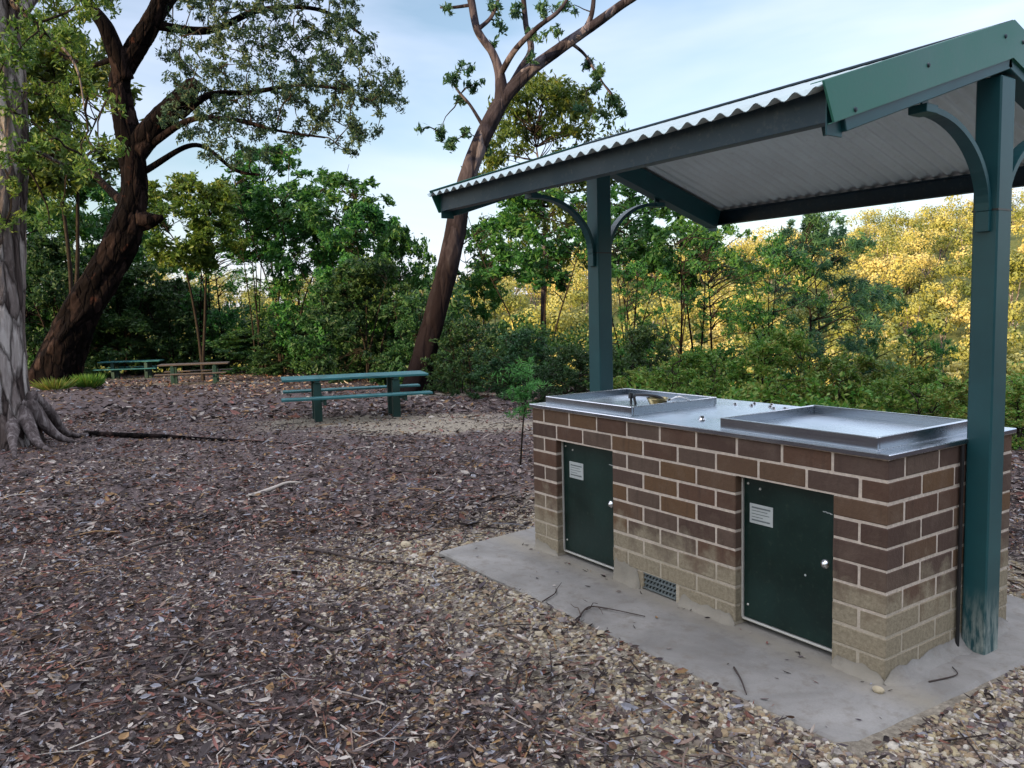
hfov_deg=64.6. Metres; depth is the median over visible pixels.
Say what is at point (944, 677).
twig
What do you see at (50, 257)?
bush
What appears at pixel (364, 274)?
bush
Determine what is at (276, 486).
stick
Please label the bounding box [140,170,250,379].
wattle tree
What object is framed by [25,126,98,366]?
wattle tree
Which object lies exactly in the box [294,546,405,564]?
stick
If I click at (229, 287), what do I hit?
slender tree
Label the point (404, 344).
bush
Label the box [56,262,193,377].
bush
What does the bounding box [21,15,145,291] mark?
wattle tree
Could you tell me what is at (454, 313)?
undergrowth
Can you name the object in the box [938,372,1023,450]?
shrub
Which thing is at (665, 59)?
sky
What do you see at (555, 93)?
gum tree
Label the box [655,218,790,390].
slender tree
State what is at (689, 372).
shrub
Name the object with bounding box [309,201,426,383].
wattle tree
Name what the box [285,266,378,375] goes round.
bush
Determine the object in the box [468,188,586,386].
sapling tree
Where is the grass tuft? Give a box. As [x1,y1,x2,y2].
[29,375,79,389]
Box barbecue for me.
[529,388,1016,685]
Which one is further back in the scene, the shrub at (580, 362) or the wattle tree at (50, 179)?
the wattle tree at (50, 179)
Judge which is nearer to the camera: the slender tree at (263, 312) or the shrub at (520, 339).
the shrub at (520, 339)
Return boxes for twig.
[542,582,561,601]
[571,603,644,624]
[733,667,746,694]
[928,666,957,682]
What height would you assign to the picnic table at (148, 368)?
0.862 m
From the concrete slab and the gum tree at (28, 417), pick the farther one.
the gum tree at (28, 417)
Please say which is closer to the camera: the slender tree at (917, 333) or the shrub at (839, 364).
the shrub at (839, 364)
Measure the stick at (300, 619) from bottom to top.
0.023 m
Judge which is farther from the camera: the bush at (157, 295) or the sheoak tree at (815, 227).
the bush at (157, 295)
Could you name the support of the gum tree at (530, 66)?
on the ground
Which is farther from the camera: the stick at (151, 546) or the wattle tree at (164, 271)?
the wattle tree at (164, 271)
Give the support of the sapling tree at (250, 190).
on the ground
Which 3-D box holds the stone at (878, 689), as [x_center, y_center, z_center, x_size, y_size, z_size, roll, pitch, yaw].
[1.365,1.138,3.019,0.032,0.029,0.046,-5,6,-34]
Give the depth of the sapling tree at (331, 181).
30.76 m
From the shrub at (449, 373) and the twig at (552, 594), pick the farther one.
the shrub at (449, 373)
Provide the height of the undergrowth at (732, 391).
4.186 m
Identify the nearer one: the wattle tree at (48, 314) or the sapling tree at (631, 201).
the sapling tree at (631, 201)
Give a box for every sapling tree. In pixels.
[211,195,297,372]
[213,143,348,373]
[266,170,395,368]
[457,222,524,386]
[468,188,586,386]
[566,183,676,365]
[612,200,734,358]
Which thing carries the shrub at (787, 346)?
on the ground
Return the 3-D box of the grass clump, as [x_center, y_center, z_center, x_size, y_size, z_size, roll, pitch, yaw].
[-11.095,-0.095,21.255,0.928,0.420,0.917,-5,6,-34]
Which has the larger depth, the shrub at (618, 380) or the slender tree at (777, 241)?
the slender tree at (777, 241)
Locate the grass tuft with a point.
(55, 385)
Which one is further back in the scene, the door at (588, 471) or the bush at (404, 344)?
the bush at (404, 344)
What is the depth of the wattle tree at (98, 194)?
37.44 m
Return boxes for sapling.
[491,356,552,465]
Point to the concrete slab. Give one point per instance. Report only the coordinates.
(837, 702)
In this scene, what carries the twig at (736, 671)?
on the concrete slab
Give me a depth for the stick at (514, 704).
2.90 m
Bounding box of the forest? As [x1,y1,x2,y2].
[99,188,1023,401]
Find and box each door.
[563,442,613,566]
[744,477,833,648]
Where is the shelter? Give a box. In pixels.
[427,20,1023,654]
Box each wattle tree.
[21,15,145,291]
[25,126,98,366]
[26,167,152,367]
[80,203,203,371]
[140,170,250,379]
[257,212,351,373]
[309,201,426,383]
[364,222,436,360]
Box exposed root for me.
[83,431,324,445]
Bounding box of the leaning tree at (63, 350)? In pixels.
[28,0,408,387]
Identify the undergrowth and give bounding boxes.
[27,271,657,388]
[583,325,1023,435]
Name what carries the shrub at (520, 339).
on the ground
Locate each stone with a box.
[401,541,410,547]
[872,686,884,693]
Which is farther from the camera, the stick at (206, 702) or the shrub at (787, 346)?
the shrub at (787, 346)
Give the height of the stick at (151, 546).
0.052 m
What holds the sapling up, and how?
on the ground
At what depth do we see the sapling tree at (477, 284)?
29.39 m
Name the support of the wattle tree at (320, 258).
on the ground
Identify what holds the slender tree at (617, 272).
on the ground
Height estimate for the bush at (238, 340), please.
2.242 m
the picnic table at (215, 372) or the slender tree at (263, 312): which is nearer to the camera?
the picnic table at (215, 372)
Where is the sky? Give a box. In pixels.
[26,0,1023,306]
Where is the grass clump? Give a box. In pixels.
[70,372,107,388]
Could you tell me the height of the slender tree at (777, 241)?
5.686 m
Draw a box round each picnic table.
[93,359,163,378]
[154,361,231,383]
[281,370,432,421]
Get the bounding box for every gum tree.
[0,0,129,459]
[400,0,635,391]
[461,69,628,333]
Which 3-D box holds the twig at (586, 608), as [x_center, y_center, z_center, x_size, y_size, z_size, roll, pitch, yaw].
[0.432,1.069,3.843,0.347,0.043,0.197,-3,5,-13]
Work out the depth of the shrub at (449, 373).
19.68 m
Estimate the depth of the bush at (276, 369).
33.22 m
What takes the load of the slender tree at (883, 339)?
on the ground
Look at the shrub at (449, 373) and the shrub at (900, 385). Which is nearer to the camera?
the shrub at (900, 385)
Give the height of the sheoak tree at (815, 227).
6.660 m
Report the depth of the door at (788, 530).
3.46 m
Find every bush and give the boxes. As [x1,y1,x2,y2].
[25,231,131,376]
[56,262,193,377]
[109,275,225,374]
[196,327,288,374]
[241,319,306,375]
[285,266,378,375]
[299,251,417,383]
[369,291,449,384]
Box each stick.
[119,534,203,558]
[163,690,245,728]
[169,672,224,687]
[246,481,301,498]
[293,616,349,631]
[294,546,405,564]
[498,690,544,754]
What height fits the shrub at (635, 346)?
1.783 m
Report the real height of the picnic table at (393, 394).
0.862 m
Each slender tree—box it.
[177,222,269,361]
[239,236,337,342]
[612,260,675,381]
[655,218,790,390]
[711,232,831,385]
[828,279,909,402]
[895,319,959,388]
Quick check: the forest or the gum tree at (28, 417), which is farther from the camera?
the forest
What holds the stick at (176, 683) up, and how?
on the ground
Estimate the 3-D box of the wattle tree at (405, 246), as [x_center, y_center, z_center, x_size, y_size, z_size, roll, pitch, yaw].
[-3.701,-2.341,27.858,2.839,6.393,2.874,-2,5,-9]
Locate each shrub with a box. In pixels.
[420,318,512,395]
[465,328,575,400]
[520,345,589,404]
[613,323,697,392]
[613,364,670,389]
[640,345,756,400]
[715,320,850,405]
[786,349,903,411]
[854,364,967,419]
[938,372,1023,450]
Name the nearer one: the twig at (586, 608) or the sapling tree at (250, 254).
the twig at (586, 608)
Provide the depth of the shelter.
3.33 m
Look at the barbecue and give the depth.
3.55 m
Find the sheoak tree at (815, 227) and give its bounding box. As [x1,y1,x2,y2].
[747,211,904,387]
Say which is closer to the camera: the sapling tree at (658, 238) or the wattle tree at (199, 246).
the sapling tree at (658, 238)
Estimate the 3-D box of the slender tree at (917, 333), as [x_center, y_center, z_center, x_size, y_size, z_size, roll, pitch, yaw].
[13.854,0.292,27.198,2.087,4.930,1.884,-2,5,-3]
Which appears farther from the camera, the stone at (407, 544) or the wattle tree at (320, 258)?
the wattle tree at (320, 258)
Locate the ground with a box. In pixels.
[0,228,1023,767]
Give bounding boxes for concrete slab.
[439,527,1023,741]
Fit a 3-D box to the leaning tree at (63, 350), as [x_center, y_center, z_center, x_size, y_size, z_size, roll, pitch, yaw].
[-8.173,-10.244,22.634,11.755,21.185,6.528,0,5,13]

